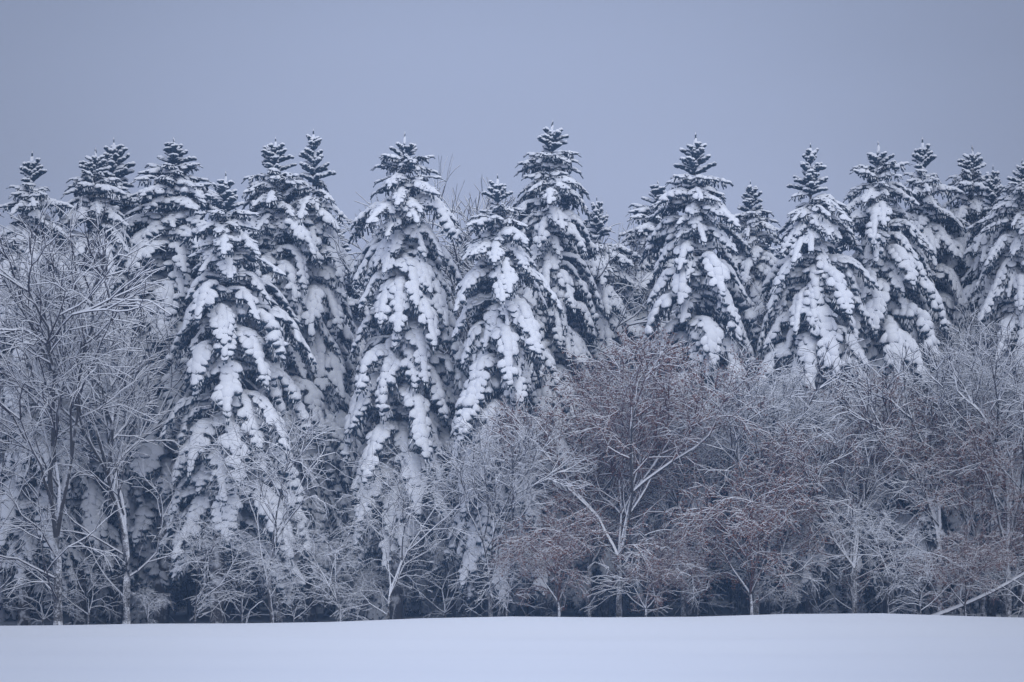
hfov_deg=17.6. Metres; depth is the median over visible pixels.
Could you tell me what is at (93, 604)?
spruce tree
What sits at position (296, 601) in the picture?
spruce tree
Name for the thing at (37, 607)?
spruce tree
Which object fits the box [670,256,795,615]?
deciduous tree
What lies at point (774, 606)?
spruce tree
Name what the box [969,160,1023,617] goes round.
spruce tree
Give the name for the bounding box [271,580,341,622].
shrub
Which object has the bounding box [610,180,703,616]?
spruce tree
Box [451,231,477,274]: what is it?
spruce tree
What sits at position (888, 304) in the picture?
spruce tree
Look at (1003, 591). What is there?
deciduous tree
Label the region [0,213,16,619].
spruce tree
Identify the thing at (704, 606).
spruce tree
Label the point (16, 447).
deciduous tree
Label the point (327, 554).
deciduous tree
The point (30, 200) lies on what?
spruce tree
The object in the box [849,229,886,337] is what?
spruce tree
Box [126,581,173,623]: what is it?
shrub
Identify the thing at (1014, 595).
shrub
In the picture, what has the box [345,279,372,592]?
spruce tree
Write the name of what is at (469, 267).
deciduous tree
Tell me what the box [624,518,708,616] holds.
shrub
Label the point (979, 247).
spruce tree
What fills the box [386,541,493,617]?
shrub
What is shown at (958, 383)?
deciduous tree
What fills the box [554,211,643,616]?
spruce tree
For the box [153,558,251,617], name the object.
spruce tree
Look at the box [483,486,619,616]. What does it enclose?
shrub
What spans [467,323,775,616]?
deciduous tree
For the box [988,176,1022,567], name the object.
spruce tree
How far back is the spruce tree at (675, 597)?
242.09 m
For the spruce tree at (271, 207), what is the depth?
212.12 m
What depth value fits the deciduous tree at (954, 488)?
198.12 m
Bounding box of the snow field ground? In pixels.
[0,590,1023,681]
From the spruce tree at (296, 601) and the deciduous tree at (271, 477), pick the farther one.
the spruce tree at (296, 601)
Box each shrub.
[1,566,86,624]
[2,541,123,624]
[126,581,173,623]
[192,526,289,622]
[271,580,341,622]
[310,554,402,620]
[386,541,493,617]
[446,525,550,616]
[524,562,585,616]
[579,525,714,616]
[645,542,746,616]
[752,567,809,613]
[777,547,866,613]
[882,551,993,614]
[907,528,1022,615]
[973,542,1023,616]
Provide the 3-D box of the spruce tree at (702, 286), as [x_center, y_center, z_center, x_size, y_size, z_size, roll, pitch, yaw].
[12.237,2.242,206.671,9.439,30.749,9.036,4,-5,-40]
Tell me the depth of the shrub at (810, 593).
203.13 m
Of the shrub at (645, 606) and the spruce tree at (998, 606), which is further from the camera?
the spruce tree at (998, 606)
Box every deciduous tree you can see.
[0,193,178,624]
[0,283,269,623]
[0,364,137,588]
[152,504,286,623]
[172,376,355,622]
[260,517,367,621]
[323,154,532,617]
[330,441,508,620]
[414,398,601,616]
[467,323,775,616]
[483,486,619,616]
[507,202,677,615]
[520,354,744,616]
[575,352,816,616]
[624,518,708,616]
[652,331,900,614]
[659,442,830,614]
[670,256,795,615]
[733,365,958,612]
[788,398,951,612]
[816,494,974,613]
[818,324,1023,611]
[853,312,1023,616]
[861,387,1023,616]
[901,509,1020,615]
[904,285,1016,616]
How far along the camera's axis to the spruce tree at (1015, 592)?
221.25 m
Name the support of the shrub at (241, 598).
on the snow field ground
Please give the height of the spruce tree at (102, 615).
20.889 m
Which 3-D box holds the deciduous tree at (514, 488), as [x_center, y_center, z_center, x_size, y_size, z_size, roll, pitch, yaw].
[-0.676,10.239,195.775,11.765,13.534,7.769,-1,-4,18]
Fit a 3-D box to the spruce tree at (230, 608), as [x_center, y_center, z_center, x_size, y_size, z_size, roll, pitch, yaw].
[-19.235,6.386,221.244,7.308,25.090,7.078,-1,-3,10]
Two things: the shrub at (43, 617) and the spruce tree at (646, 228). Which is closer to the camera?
the shrub at (43, 617)
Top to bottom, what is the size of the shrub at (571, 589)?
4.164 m
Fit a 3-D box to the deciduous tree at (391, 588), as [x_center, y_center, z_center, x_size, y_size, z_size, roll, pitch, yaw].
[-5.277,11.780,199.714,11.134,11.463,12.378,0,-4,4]
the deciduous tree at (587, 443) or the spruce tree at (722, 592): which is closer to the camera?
the deciduous tree at (587, 443)
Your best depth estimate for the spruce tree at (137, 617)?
216.10 m
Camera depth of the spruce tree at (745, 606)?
221.00 m
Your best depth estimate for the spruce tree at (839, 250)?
237.25 m
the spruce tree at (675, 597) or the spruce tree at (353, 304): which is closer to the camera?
the spruce tree at (353, 304)
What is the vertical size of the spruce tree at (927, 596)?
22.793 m
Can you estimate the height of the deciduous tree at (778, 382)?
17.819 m
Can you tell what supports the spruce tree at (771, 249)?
on the snow field ground
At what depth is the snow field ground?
125.03 m
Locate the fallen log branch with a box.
[931,572,1023,614]
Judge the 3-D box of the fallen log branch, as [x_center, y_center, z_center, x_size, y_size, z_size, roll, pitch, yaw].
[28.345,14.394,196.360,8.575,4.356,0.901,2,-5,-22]
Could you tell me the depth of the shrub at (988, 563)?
193.78 m
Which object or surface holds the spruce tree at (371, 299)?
on the snow field ground
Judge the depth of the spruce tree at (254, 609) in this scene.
225.77 m
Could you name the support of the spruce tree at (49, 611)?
on the snow field ground
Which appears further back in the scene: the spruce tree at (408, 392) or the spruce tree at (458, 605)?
the spruce tree at (458, 605)
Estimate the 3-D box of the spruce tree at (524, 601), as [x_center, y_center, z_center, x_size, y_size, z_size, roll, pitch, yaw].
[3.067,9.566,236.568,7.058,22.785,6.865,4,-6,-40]
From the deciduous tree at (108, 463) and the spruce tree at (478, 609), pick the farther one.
the spruce tree at (478, 609)
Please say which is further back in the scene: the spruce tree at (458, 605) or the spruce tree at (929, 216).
the spruce tree at (458, 605)
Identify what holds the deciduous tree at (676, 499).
on the snow field ground
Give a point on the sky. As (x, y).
(631, 84)
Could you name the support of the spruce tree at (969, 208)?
on the snow field ground
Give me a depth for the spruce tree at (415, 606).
221.44 m
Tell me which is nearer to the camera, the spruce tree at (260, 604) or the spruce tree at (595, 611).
the spruce tree at (595, 611)
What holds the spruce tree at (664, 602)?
on the snow field ground
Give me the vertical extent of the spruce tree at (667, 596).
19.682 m
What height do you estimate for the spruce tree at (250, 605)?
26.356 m
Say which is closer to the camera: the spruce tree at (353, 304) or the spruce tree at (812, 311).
the spruce tree at (812, 311)
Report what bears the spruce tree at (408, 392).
on the snow field ground
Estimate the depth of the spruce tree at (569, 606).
232.60 m
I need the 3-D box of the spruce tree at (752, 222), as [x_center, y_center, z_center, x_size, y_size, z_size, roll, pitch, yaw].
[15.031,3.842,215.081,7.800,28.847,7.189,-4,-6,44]
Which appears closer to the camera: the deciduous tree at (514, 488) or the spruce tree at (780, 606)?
the deciduous tree at (514, 488)
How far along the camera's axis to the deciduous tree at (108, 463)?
201.24 m
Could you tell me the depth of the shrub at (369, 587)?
203.56 m
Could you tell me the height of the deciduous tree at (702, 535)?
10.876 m
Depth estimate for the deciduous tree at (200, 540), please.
193.90 m
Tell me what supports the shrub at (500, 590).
on the snow field ground
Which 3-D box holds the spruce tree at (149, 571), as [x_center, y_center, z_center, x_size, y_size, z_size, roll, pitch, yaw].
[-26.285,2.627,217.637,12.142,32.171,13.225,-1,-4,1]
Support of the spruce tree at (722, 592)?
on the snow field ground
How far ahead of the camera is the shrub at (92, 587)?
202.01 m
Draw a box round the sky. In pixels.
[0,0,1023,283]
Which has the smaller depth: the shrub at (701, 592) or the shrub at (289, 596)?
the shrub at (289, 596)
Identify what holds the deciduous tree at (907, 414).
on the snow field ground
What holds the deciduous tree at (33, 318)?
on the snow field ground
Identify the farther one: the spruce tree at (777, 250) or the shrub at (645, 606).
the spruce tree at (777, 250)
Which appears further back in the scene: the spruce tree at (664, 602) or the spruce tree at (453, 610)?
the spruce tree at (664, 602)
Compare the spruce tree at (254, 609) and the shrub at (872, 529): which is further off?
the spruce tree at (254, 609)
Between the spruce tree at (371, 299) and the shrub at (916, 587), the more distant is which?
the spruce tree at (371, 299)
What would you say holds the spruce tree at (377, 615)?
on the snow field ground
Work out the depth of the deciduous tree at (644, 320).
216.47 m
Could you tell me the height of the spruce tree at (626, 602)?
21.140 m
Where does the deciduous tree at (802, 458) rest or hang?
on the snow field ground
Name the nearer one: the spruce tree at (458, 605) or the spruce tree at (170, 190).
the spruce tree at (170, 190)
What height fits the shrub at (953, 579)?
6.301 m
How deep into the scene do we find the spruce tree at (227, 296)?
203.00 m
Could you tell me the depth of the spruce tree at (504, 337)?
201.22 m
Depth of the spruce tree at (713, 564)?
229.26 m
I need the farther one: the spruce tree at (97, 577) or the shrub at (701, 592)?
the spruce tree at (97, 577)
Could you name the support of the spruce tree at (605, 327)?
on the snow field ground
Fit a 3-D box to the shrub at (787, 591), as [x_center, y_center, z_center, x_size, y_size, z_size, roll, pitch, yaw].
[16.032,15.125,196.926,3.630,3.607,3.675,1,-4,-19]
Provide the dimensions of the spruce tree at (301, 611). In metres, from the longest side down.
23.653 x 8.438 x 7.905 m
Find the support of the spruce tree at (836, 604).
on the snow field ground
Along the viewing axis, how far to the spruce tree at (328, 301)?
213.43 m
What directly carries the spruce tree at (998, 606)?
on the snow field ground
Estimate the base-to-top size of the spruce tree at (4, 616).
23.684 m
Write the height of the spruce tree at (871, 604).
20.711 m
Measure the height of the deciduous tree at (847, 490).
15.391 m
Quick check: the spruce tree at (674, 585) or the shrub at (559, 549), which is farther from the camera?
the spruce tree at (674, 585)
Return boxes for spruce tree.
[0,151,108,625]
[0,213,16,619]
[0,571,34,621]
[30,147,162,624]
[30,580,69,613]
[34,137,180,624]
[35,596,52,616]
[43,493,105,621]
[62,589,100,615]
[93,570,173,622]
[98,589,170,618]
[105,137,238,623]
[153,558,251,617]
[156,171,316,622]
[197,574,267,607]
[208,263,252,619]
[234,136,363,622]
[235,263,299,610]
[236,284,354,618]
[238,557,268,615]
[246,128,363,621]
[262,214,378,615]
[291,584,319,604]
[335,362,410,620]
[340,132,469,619]
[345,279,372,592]
[349,264,380,336]
[380,558,445,615]
[406,240,488,617]
[431,563,456,603]
[435,570,509,610]
[443,174,582,616]
[445,561,488,613]
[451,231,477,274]
[493,244,574,615]
[495,120,603,616]
[511,584,573,607]
[526,585,572,608]
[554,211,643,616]
[565,557,643,613]
[567,196,661,616]
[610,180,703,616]
[630,132,786,616]
[637,300,668,609]
[662,535,706,606]
[666,574,716,598]
[670,579,680,601]
[678,316,723,613]
[707,552,754,608]
[708,229,785,614]
[708,579,728,596]
[712,180,785,614]
[736,237,784,286]
[739,578,804,609]
[753,142,898,613]
[757,287,804,610]
[773,247,785,283]
[789,355,878,613]
[821,140,961,613]
[830,237,850,292]
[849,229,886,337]
[861,541,928,613]
[889,137,998,614]
[913,540,953,610]
[925,146,1004,615]
[944,167,1018,616]
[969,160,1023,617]
[979,593,1017,612]
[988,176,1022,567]
[996,583,1017,614]
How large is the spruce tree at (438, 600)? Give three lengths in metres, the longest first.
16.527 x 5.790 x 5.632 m
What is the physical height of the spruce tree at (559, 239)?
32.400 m
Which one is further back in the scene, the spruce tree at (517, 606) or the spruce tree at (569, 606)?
the spruce tree at (569, 606)
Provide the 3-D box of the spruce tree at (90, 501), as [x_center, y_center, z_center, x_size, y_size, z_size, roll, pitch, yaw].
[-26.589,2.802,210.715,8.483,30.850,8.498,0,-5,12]

